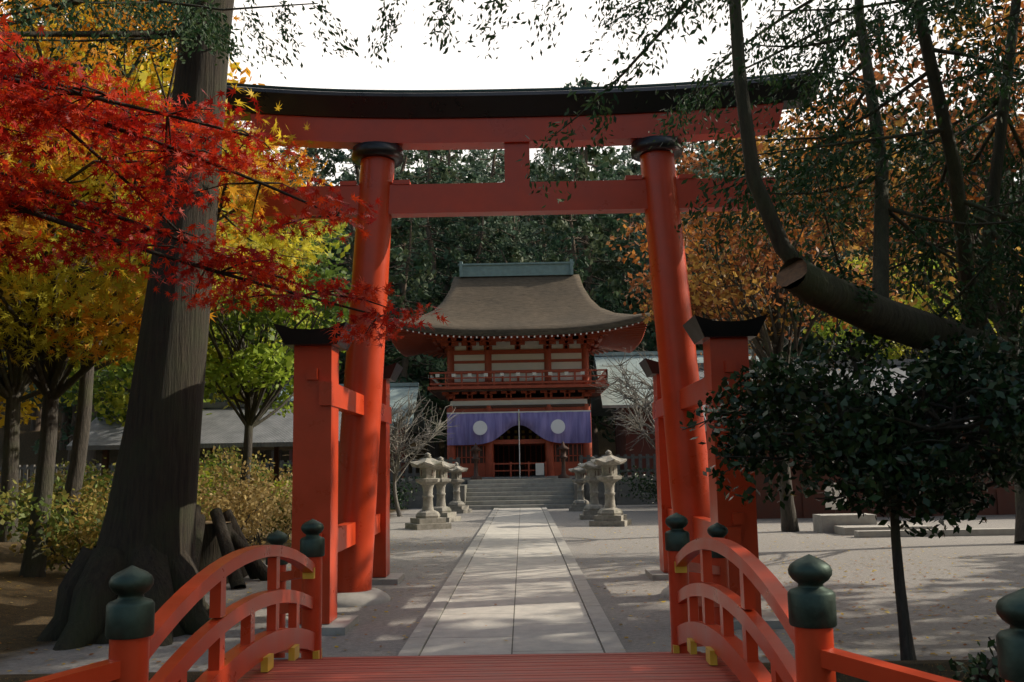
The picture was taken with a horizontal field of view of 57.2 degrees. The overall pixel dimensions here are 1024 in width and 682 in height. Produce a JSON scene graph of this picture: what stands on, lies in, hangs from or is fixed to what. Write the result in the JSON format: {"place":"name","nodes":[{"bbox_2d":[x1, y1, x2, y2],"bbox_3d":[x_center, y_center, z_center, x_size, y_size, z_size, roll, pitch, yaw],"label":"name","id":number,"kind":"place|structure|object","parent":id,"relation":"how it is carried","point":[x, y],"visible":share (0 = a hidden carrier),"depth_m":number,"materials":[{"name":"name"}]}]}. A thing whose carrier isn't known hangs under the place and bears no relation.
{"place":"outdoors","nodes":[
{"label":"outdoors","id":0,"kind":"place"},
{"bbox_2d":[0,1,450,347],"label":"red maple boughs","id":1,"kind":"object","parent":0,"point":[23,95],"visible":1,"depth_m":8.68,"materials":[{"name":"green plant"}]},
{"bbox_2d":[0,233,1023,681],"bbox_3d":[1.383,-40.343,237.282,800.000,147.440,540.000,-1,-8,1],"label":"ground","id":2,"kind":"structure","parent":0,"point":[26,609],"depth_m":14.97,"materials":[{"name":"grey gravel"}]},
{"bbox_2d":[2,349,41,430],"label":"cedar","id":3,"kind":"object","parent":2,"relation":"on","point":[35,425],"depth_m":81.06,"materials":[{"name":"green plant"}]},
{"bbox_2d":[0,210,63,427],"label":"tree","id":4,"kind":"object","parent":2,"relation":"on","point":[28,405],"visible":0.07,"depth_m":25.15,"materials":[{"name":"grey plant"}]},
{"bbox_2d":[0,479,63,526],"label":"shrub","id":5,"kind":"object","parent":2,"relation":"on","point":[3,502],"visible":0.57,"depth_m":18.35,"materials":[{"name":"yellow plant"}]},
{"bbox_2d":[0,101,67,293],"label":"yellow maple","id":6,"kind":"object","parent":2,"relation":"on","point":[7,126],"visible":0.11,"depth_m":14.32,"materials":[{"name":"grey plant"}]},
{"bbox_2d":[0,455,115,538],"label":"shrub","id":7,"kind":"object","parent":2,"relation":"on","point":[61,475],"visible":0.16,"depth_m":26.91,"materials":[{"name":"plant"}]},
{"bbox_2d":[4,465,114,557],"bbox_3d":[-9.286,3.706,19.968,4.598,2.118,2.733,-8,-10,43],"label":"shrub","id":8,"kind":"object","parent":2,"relation":"on","point":[85,498],"visible":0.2,"depth_m":19.93,"materials":[{"name":"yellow plant"}]},
{"bbox_2d":[59,395,71,449],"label":"cedar","id":9,"kind":"object","parent":2,"relation":"on","point":[65,418],"depth_m":75.78,"materials":[{"name":"green plant"}]},
{"bbox_2d":[23,369,116,461],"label":"tree","id":10,"kind":"object","parent":2,"relation":"on","point":[72,414],"visible":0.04,"depth_m":72.47,"materials":[{"name":"green plant"}]},
{"bbox_2d":[22,359,124,481],"bbox_3d":[-28.884,-0.177,66.067,9.656,22.273,8.651,-2,-8,8],"label":"tree","id":11,"kind":"object","parent":2,"relation":"on","point":[91,454],"visible":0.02,"depth_m":64.65,"materials":[{"name":"green plant"}]},
{"bbox_2d":[0,489,204,571],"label":"shrub","id":12,"kind":"object","parent":2,"relation":"on","point":[78,531],"visible":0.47,"depth_m":15.86,"materials":[{"name":"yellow plant"}]},
{"bbox_2d":[0,0,250,650],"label":"tree","id":13,"kind":"object","parent":2,"relation":"on","point":[149,524],"visible":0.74,"depth_m":11.86,"materials":[{"name":"brown plant"}]},
{"bbox_2d":[0,0,264,557],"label":"yellow maple","id":14,"kind":"object","parent":2,"relation":"on","point":[76,469],"visible":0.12,"depth_m":19.29,"materials":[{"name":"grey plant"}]},
{"bbox_2d":[0,16,277,541],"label":"yellow maple","id":15,"kind":"object","parent":2,"relation":"on","point":[15,381],"visible":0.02,"depth_m":22.82,"materials":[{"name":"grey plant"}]},
{"bbox_2d":[39,283,282,426],"bbox_3d":[-13.613,1.269,36.409,9.192,10.694,8.324,-1,-8,1],"label":"tree","id":16,"kind":"object","parent":2,"relation":"on","point":[109,382],"visible":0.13,"depth_m":34.18,"materials":[{"name":"green plant"}]},
{"bbox_2d":[0,0,332,577],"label":"yellow maple","id":17,"kind":"object","parent":2,"relation":"on","point":[78,311],"visible":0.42,"depth_m":15.19,"materials":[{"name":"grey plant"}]},
{"bbox_2d":[66,401,341,508],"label":"building","id":18,"kind":"structure","parent":2,"relation":"on","point":[222,427],"depth_m":35.07,"materials":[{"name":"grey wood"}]},
{"bbox_2d":[195,504,267,589],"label":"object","id":19,"kind":"object","parent":2,"relation":"on","point":[220,535],"visible":0.48,"depth_m":16.59,"materials":[{"name":"brown plant"}]},
{"bbox_2d":[197,461,266,516],"bbox_3d":[-8.217,4.074,23.791,3.381,2.233,3.485,-2,-8,11],"label":"shrub","id":20,"kind":"object","parent":2,"relation":"on","point":[207,473],"visible":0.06,"depth_m":23.40,"materials":[{"name":"yellow plant"}]},
{"bbox_2d":[198,445,276,495],"bbox_3d":[-9.573,4.483,28.975,5.217,2.533,3.201,-4,-8,23],"label":"shrub","id":21,"kind":"object","parent":2,"relation":"on","point":[212,469],"visible":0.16,"depth_m":28.75,"materials":[{"name":"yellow plant"}]},
{"bbox_2d":[215,291,269,473],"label":"tree","id":22,"kind":"object","parent":2,"relation":"on","point":[260,458],"depth_m":69.10,"materials":[{"name":"green plant"}]},
{"bbox_2d":[135,183,351,494],"bbox_3d":[-7.637,0.381,27.829,7.085,10.509,7.518,4,-9,-35],"label":"tree","id":23,"kind":"object","parent":2,"relation":"on","point":[250,381],"visible":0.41,"depth_m":26.75,"materials":[{"name":"green plant"}]},
{"bbox_2d":[197,446,291,544],"bbox_3d":[-6.023,3.419,19.238,2.886,2.564,3.082,-5,-8,28],"label":"shrub","id":24,"kind":"object","parent":2,"relation":"on","point":[252,502],"visible":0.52,"depth_m":19.53,"materials":[{"name":"yellow plant"}]},
{"bbox_2d":[200,472,291,546],"bbox_3d":[-5.871,4.086,22.192,2.947,2.023,2.528,2,-8,-21],"label":"shrub","id":25,"kind":"object","parent":2,"relation":"on","point":[287,530],"visible":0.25,"depth_m":22.03,"materials":[{"name":"yellow plant"}]},
{"bbox_2d":[204,119,296,462],"bbox_3d":[-18.695,-3.064,62.806,11.975,27.758,10.784,-6,-9,33],"label":"tree","id":26,"kind":"object","parent":2,"relation":"on","point":[210,396],"visible":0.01,"depth_m":60.86,"materials":[{"name":"green plant"}]},
{"bbox_2d":[226,461,292,498],"bbox_3d":[-10.333,6.466,42.060,6.257,2.161,2.604,-1,-8,1],"label":"shrub","id":27,"kind":"object","parent":2,"relation":"on","point":[272,472],"visible":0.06,"depth_m":41.58,"materials":[{"name":"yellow plant"}]},
{"bbox_2d":[215,175,311,475],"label":"tree","id":28,"kind":"object","parent":2,"relation":"on","point":[272,455],"depth_m":65.62,"materials":[{"name":"green plant"}]},
{"bbox_2d":[256,480,291,539],"bbox_3d":[-6.093,4.668,25.583,2.850,1.736,1.748,-6,-9,32],"label":"shrub","id":29,"kind":"object","parent":2,"relation":"on","point":[285,517],"visible":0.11,"depth_m":25.52,"materials":[{"name":"yellow plant"}]},
{"bbox_2d":[268,476,291,519],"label":"shrub","id":30,"kind":"object","parent":2,"relation":"on","point":[276,482],"visible":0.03,"depth_m":30.08,"materials":[{"name":"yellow plant"}]},
{"bbox_2d":[290,149,331,253],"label":"tree","id":31,"kind":"object","parent":2,"relation":"on","point":[323,177],"visible":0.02,"depth_m":138.33,"materials":[{"name":"green plant"}]},
{"bbox_2d":[279,146,349,366],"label":"tree","id":32,"kind":"object","parent":2,"relation":"on","point":[310,152],"visible":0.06,"depth_m":84.01,"materials":[{"name":"green plant"}]},
{"bbox_2d":[0,454,657,509],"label":"platform","id":33,"kind":"structure","parent":2,"relation":"on","point":[492,494],"depth_m":44.83,"materials":[{"name":"stone"}]},
{"bbox_2d":[279,383,424,477],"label":"building","id":34,"kind":"structure","parent":33,"relation":"on","point":[400,390],"depth_m":57.09,"materials":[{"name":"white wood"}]},
{"bbox_2d":[386,259,649,479],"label":"shrine gate building","id":35,"kind":"structure","parent":33,"relation":"on","point":[512,343],"depth_m":47.84,"materials":[{"name":"paint"}]},
{"bbox_2d":[591,349,758,474],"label":"hall","id":36,"kind":"structure","parent":33,"relation":"on","point":[602,405],"depth_m":55.21,"materials":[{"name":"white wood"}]},
{"bbox_2d":[314,219,351,377],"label":"tree","id":37,"kind":"object","parent":2,"relation":"on","point":[346,253],"visible":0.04,"depth_m":86.31,"materials":[{"name":"green plant"}]},
{"bbox_2d":[338,149,359,185],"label":"cedar","id":38,"kind":"object","parent":2,"relation":"on","point":[349,150],"visible":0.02,"depth_m":139.26,"materials":[{"name":"green plant"}]},
{"bbox_2d":[311,148,397,355],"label":"tree","id":39,"kind":"object","parent":2,"relation":"on","point":[341,157],"visible":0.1,"depth_m":83.27,"materials":[{"name":"green plant"}]},
{"bbox_2d":[310,220,429,436],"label":"tree","id":40,"kind":"object","parent":2,"relation":"on","point":[390,354],"visible":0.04,"depth_m":66.70,"materials":[{"name":"green plant"}]},
{"bbox_2d":[339,150,452,375],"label":"tree","id":41,"kind":"object","parent":2,"relation":"on","point":[418,155],"visible":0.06,"depth_m":82.96,"materials":[{"name":"green plant"}]},
{"bbox_2d":[394,150,414,298],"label":"cedar","id":42,"kind":"object","parent":2,"relation":"on","point":[396,170],"visible":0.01,"depth_m":105.44,"materials":[{"name":"green plant"}]},
{"bbox_2d":[390,475,422,508],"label":"shrub","id":43,"kind":"object","parent":2,"relation":"on","point":[399,493],"visible":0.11,"depth_m":42.14,"materials":[{"name":"green plant"}]},
{"bbox_2d":[384,217,449,476],"bbox_3d":[-6.749,0.755,63.349,9.729,19.777,8.717,5,-10,-40],"label":"tree","id":44,"kind":"object","parent":2,"relation":"on","point":[405,225],"visible":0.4,"depth_m":63.11,"materials":[{"name":"green plant"}]},
{"bbox_2d":[390,384,461,516],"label":"bare tree","id":45,"kind":"object","parent":2,"relation":"on","point":[395,437],"visible":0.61,"depth_m":37.90,"materials":[{"name":"grey plant"}]},
{"bbox_2d":[405,452,450,529],"bbox_3d":[-2.736,4.848,30.512,1.230,2.449,1.159,3,-8,-26],"label":"stone lantern","id":46,"kind":"object","parent":2,"relation":"on","point":[428,517],"visible":1,"depth_m":30.27,"materials":[{"name":"grey stone"}]},
{"bbox_2d":[384,150,479,458],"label":"tree","id":47,"kind":"object","parent":2,"relation":"on","point":[430,287],"visible":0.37,"depth_m":72.56,"materials":[{"name":"green plant"}]},
{"bbox_2d":[406,152,471,418],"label":"tree","id":48,"kind":"object","parent":2,"relation":"on","point":[435,247],"visible":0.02,"depth_m":93.63,"materials":[{"name":"green plant"}]},
{"bbox_2d":[390,150,489,458],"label":"tree","id":49,"kind":"object","parent":2,"relation":"on","point":[470,178],"visible":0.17,"depth_m":77.18,"materials":[{"name":"green plant"}]},
{"bbox_2d":[416,150,467,253],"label":"tree","id":50,"kind":"object","parent":2,"relation":"on","point":[453,164],"visible":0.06,"depth_m":117.80,"materials":[{"name":"green plant"}]},
{"bbox_2d":[433,456,460,521],"bbox_3d":[-2.592,5.386,34.222,1.177,2.345,1.110,-4,-8,19],"label":"stone lantern","id":51,"kind":"object","parent":2,"relation":"on","point":[442,509],"visible":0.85,"depth_m":34.04,"materials":[{"name":"grey stone"}]},
{"bbox_2d":[447,462,471,513],"bbox_3d":[-2.373,6.260,40.156,1.082,2.154,1.020,-4,-8,19],"label":"stone lantern","id":52,"kind":"object","parent":2,"relation":"on","point":[457,505],"visible":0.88,"depth_m":39.96,"materials":[{"name":"grey stone"}]},
{"bbox_2d":[422,216,505,416],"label":"tree","id":53,"kind":"object","parent":2,"relation":"on","point":[488,251],"visible":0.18,"depth_m":74.76,"materials":[{"name":"green plant"}]},
{"bbox_2d":[449,150,486,250],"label":"tree","id":54,"kind":"object","parent":2,"relation":"on","point":[471,170],"visible":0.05,"depth_m":122.59,"materials":[{"name":"green plant"}]},
{"bbox_2d":[439,178,506,289],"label":"tree","id":55,"kind":"object","parent":2,"relation":"on","point":[491,222],"visible":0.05,"depth_m":83.13,"materials":[{"name":"green plant"}]},
{"bbox_2d":[450,163,506,261],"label":"tree","id":56,"kind":"object","parent":2,"relation":"on","point":[481,173],"visible":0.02,"depth_m":103.50,"materials":[{"name":"green plant"}]},
{"bbox_2d":[441,149,539,284],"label":"tree","id":57,"kind":"object","parent":2,"relation":"on","point":[492,176],"visible":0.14,"depth_m":88.18,"materials":[{"name":"green plant"}]},
{"bbox_2d":[487,151,521,227],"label":"cedar","id":58,"kind":"object","parent":2,"relation":"on","point":[499,156],"visible":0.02,"depth_m":115.27,"materials":[{"name":"green plant"}]},
{"bbox_2d":[495,239,525,419],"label":"tree","id":59,"kind":"object","parent":2,"relation":"on","point":[510,255],"visible":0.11,"depth_m":71.14,"materials":[{"name":"green plant"}]},
{"bbox_2d":[485,215,535,420],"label":"tree","id":60,"kind":"object","parent":2,"relation":"on","point":[511,219],"visible":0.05,"depth_m":91.84,"materials":[{"name":"green plant"}]},
{"bbox_2d":[0,524,1021,671],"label":"fallen leaves","id":61,"kind":"object","parent":2,"relation":"on","point":[665,601],"visible":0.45,"depth_m":13.48,"materials":[{"name":"brown plant"}]},
{"bbox_2d":[499,164,545,260],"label":"tree","id":62,"kind":"object","parent":2,"relation":"on","point":[535,229],"visible":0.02,"depth_m":97.03,"materials":[{"name":"green plant"}]},
{"bbox_2d":[225,70,822,635],"bbox_3d":[0.130,-0.105,14.638,9.850,8.424,5.750,-1,-8,1],"label":"torii","id":63,"kind":"object","parent":2,"relation":"on","point":[341,490],"visible":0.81,"depth_m":14.73,"materials":[{"name":"red paint"}]},
{"bbox_2d":[25,513,1023,681],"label":"bridge","id":64,"kind":"structure","parent":2,"relation":"on","point":[138,629],"depth_m":6.29,"materials":[{"name":"paint"}]},
{"bbox_2d":[520,160,549,260],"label":"cedar","id":65,"kind":"object","parent":2,"relation":"on","point":[535,243],"visible":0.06,"depth_m":106.90,"materials":[{"name":"green plant"}]},
{"bbox_2d":[503,167,580,261],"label":"tree","id":66,"kind":"object","parent":2,"relation":"on","point":[531,236],"visible":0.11,"depth_m":79.99,"materials":[{"name":"green plant"}]},
{"bbox_2d":[524,148,570,252],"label":"tree","id":67,"kind":"object","parent":2,"relation":"on","point":[546,164],"visible":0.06,"depth_m":125.28,"materials":[{"name":"green plant"}]},
{"bbox_2d":[78,0,1023,432],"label":"evergreen","id":68,"kind":"object","parent":2,"relation":"on","point":[874,310],"visible":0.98,"depth_m":9.73,"materials":[{"name":"green plant"}]},
{"bbox_2d":[541,215,594,280],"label":"cedar","id":69,"kind":"object","parent":2,"relation":"on","point":[578,243],"visible":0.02,"depth_m":101.96,"materials":[{"name":"green plant"}]},
{"bbox_2d":[519,156,627,429],"bbox_3d":[3.971,-1.296,63.913,9.309,23.560,9.127,0,-8,-6],"label":"tree","id":70,"kind":"object","parent":2,"relation":"on","point":[585,228],"visible":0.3,"depth_m":63.21,"materials":[{"name":"green plant"}]},
{"bbox_2d":[568,463,588,510],"bbox_3d":[2.927,6.223,40.100,1.019,2.030,0.961,-2,-8,9],"label":"stone lantern","id":71,"kind":"object","parent":2,"relation":"on","point":[579,503],"visible":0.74,"depth_m":39.91,"materials":[{"name":"grey stone"}]},
{"bbox_2d":[524,73,642,350],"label":"tree","id":72,"kind":"object","parent":2,"relation":"on","point":[585,82],"visible":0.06,"depth_m":76.61,"materials":[{"name":"green plant"}]},
{"bbox_2d":[578,456,603,519],"bbox_3d":[2.977,5.325,34.166,1.133,2.258,1.098,-1,-8,1],"label":"stone lantern","id":73,"kind":"object","parent":2,"relation":"on","point":[592,508],"visible":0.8,"depth_m":33.98,"materials":[{"name":"grey stone"}]},
{"bbox_2d":[531,146,654,456],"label":"cedar","id":74,"kind":"object","parent":2,"relation":"on","point":[612,224],"visible":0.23,"depth_m":67.08,"materials":[{"name":"green plant"}]},
{"bbox_2d":[589,450,631,526],"bbox_3d":[3.163,4.749,30.457,1.218,2.425,1.148,-3,-8,18],"label":"stone lantern","id":75,"kind":"object","parent":2,"relation":"on","point":[610,514],"visible":1,"depth_m":30.21,"materials":[{"name":"grey stone"}]},
{"bbox_2d":[592,157,642,277],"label":"tree","id":76,"kind":"object","parent":2,"relation":"on","point":[619,178],"visible":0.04,"depth_m":115.81,"materials":[{"name":"green plant"}]},
{"bbox_2d":[592,160,655,351],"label":"tree","id":77,"kind":"object","parent":2,"relation":"on","point":[634,168],"visible":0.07,"depth_m":79.41,"materials":[{"name":"green plant"}]},
{"bbox_2d":[593,213,656,441],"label":"tree","id":78,"kind":"object","parent":2,"relation":"on","point":[627,218],"visible":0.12,"depth_m":72.06,"materials":[{"name":"green plant"}]},
{"bbox_2d":[594,213,656,348],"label":"tree","id":79,"kind":"object","parent":2,"relation":"on","point":[630,270],"visible":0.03,"depth_m":96.39,"materials":[{"name":"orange plant"}]},
{"bbox_2d":[616,145,640,244],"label":"cedar","id":80,"kind":"object","parent":2,"relation":"on","point":[627,155],"visible":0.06,"depth_m":132.51,"materials":[{"name":"green plant"}]},
{"bbox_2d":[615,465,656,503],"bbox_3d":[7.616,6.598,42.808,6.196,1.966,1.916,-1,-8,1],"label":"shrub","id":81,"kind":"object","parent":2,"relation":"on","point":[643,489],"visible":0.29,"depth_m":42.60,"materials":[{"name":"green plant"}]},
{"bbox_2d":[588,342,699,450],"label":"bare tree","id":82,"kind":"object","parent":2,"relation":"on","point":[646,403],"visible":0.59,"depth_m":41.03,"materials":[{"name":"grey plant"}]},
{"bbox_2d":[675,140,716,224],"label":"cedar","id":83,"kind":"object","parent":2,"relation":"on","point":[696,147],"visible":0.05,"depth_m":103.48,"materials":[{"name":"green plant"}]},
{"bbox_2d":[643,144,762,350],"bbox_3d":[13.820,-1.669,62.266,10.245,23.709,10.448,-8,-10,44],"label":"tree","id":84,"kind":"object","parent":2,"relation":"on","point":[654,343],"visible":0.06,"depth_m":62.74,"materials":[{"name":"orange plant"}]},
{"bbox_2d":[686,174,760,347],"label":"tree","id":85,"kind":"object","parent":2,"relation":"on","point":[715,254],"visible":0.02,"depth_m":67.00,"materials":[{"name":"orange plant"}]},
{"bbox_2d":[692,136,816,359],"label":"tree","id":86,"kind":"object","parent":2,"relation":"on","point":[783,210],"visible":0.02,"depth_m":71.16,"materials":[{"name":"orange plant"}]},
{"bbox_2d":[606,107,906,531],"bbox_3d":[6.969,-0.626,26.448,8.124,12.000,7.861,-7,-10,39],"label":"orange maple","id":87,"kind":"object","parent":2,"relation":"on","point":[731,293],"visible":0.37,"depth_m":26.13,"materials":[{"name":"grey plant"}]},
{"bbox_2d":[711,133,814,335],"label":"tree","id":88,"kind":"object","parent":2,"relation":"on","point":[766,137],"visible":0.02,"depth_m":82.43,"materials":[{"name":"green plant"}]},
{"bbox_2d":[698,299,853,377],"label":"bare tree","id":89,"kind":"object","parent":2,"relation":"on","point":[753,355],"visible":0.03,"depth_m":35.37,"materials":[{"name":"orange plant"}]},
{"bbox_2d":[762,123,831,250],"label":"tree","id":90,"kind":"object","parent":2,"relation":"on","point":[778,129],"visible":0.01,"depth_m":109.40,"materials":[{"name":"green plant"}]},
{"bbox_2d":[783,218,862,360],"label":"tree","id":91,"kind":"object","parent":2,"relation":"on","point":[815,341],"visible":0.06,"depth_m":68.24,"materials":[{"name":"orange plant"}]},
{"bbox_2d":[809,155,873,352],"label":"tree","id":92,"kind":"object","parent":2,"relation":"on","point":[843,255],"visible":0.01,"depth_m":90.16,"materials":[{"name":"orange plant"}]},
{"bbox_2d":[679,323,1023,660],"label":"camellia","id":93,"kind":"object","parent":2,"relation":"on","point":[897,449],"visible":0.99,"depth_m":8.89,"materials":[{"name":"green plant"}]},
{"bbox_2d":[698,359,1015,518],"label":"office","id":94,"kind":"structure","parent":2,"relation":"on","point":[810,506],"depth_m":32.39,"materials":[{"name":"paint"}]},
{"bbox_2d":[809,71,948,359],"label":"cedar","id":95,"kind":"object","parent":2,"relation":"on","point":[900,292],"visible":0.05,"depth_m":71.85,"materials":[{"name":"green plant"}]},
{"bbox_2d":[775,0,1023,542],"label":"orange maple","id":96,"kind":"object","parent":2,"relation":"on","point":[1019,498],"visible":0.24,"depth_m":21.47,"materials":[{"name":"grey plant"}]},
{"bbox_2d":[890,153,934,301],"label":"tree","id":97,"kind":"object","parent":2,"relation":"on","point":[903,283],"depth_m":74.66,"materials":[{"name":"green plant"}]},
{"bbox_2d":[803,248,1023,359],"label":"tree","id":98,"kind":"object","parent":2,"relation":"on","point":[899,348],"visible":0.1,"depth_m":49.83,"materials":[{"name":"green plant"}]},
{"bbox_2d":[813,461,1014,537],"bbox_3d":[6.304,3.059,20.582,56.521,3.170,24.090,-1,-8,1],"label":"stone platform","id":99,"kind":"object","parent":2,"relation":"on","point":[866,526],"visible":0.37,"depth_m":24.96,"materials":[{"name":"stone"}]},
{"bbox_2d":[914,163,1023,336],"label":"tree","id":100,"kind":"object","parent":2,"relation":"on","point":[1022,322],"depth_m":65.47,"materials":[{"name":"green plant"}]},
{"bbox_2d":[936,637,1004,681],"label":"shrub","id":101,"kind":"object","parent":2,"relation":"on","point":[985,669],"visible":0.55,"depth_m":4.80,"materials":[{"name":"green plant"}]},
{"bbox_2d":[968,154,1023,282],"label":"tree","id":102,"kind":"object","parent":2,"relation":"on","point":[970,186],"visible":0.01,"depth_m":75.21,"materials":[{"name":"green plant"}]},
{"bbox_2d":[974,95,1023,307],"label":"tree","id":103,"kind":"object","parent":2,"relation":"on","point":[1013,147],"visible":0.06,"depth_m":84.82,"materials":[{"name":"green plant"}]},
{"bbox_2d":[398,507,625,655],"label":"stone path","id":104,"kind":"structure","parent":0,"point":[530,612],"depth_m":13.37,"materials":[{"name":"grey stone"}]},
{"bbox_2d":[1,0,1023,185],"bbox_3d":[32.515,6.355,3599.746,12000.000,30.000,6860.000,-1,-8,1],"label":"sky","id":105,"kind":"structure","parent":0,"point":[415,63],"depth_m":1027.62,"materials":[{"name":"white"}]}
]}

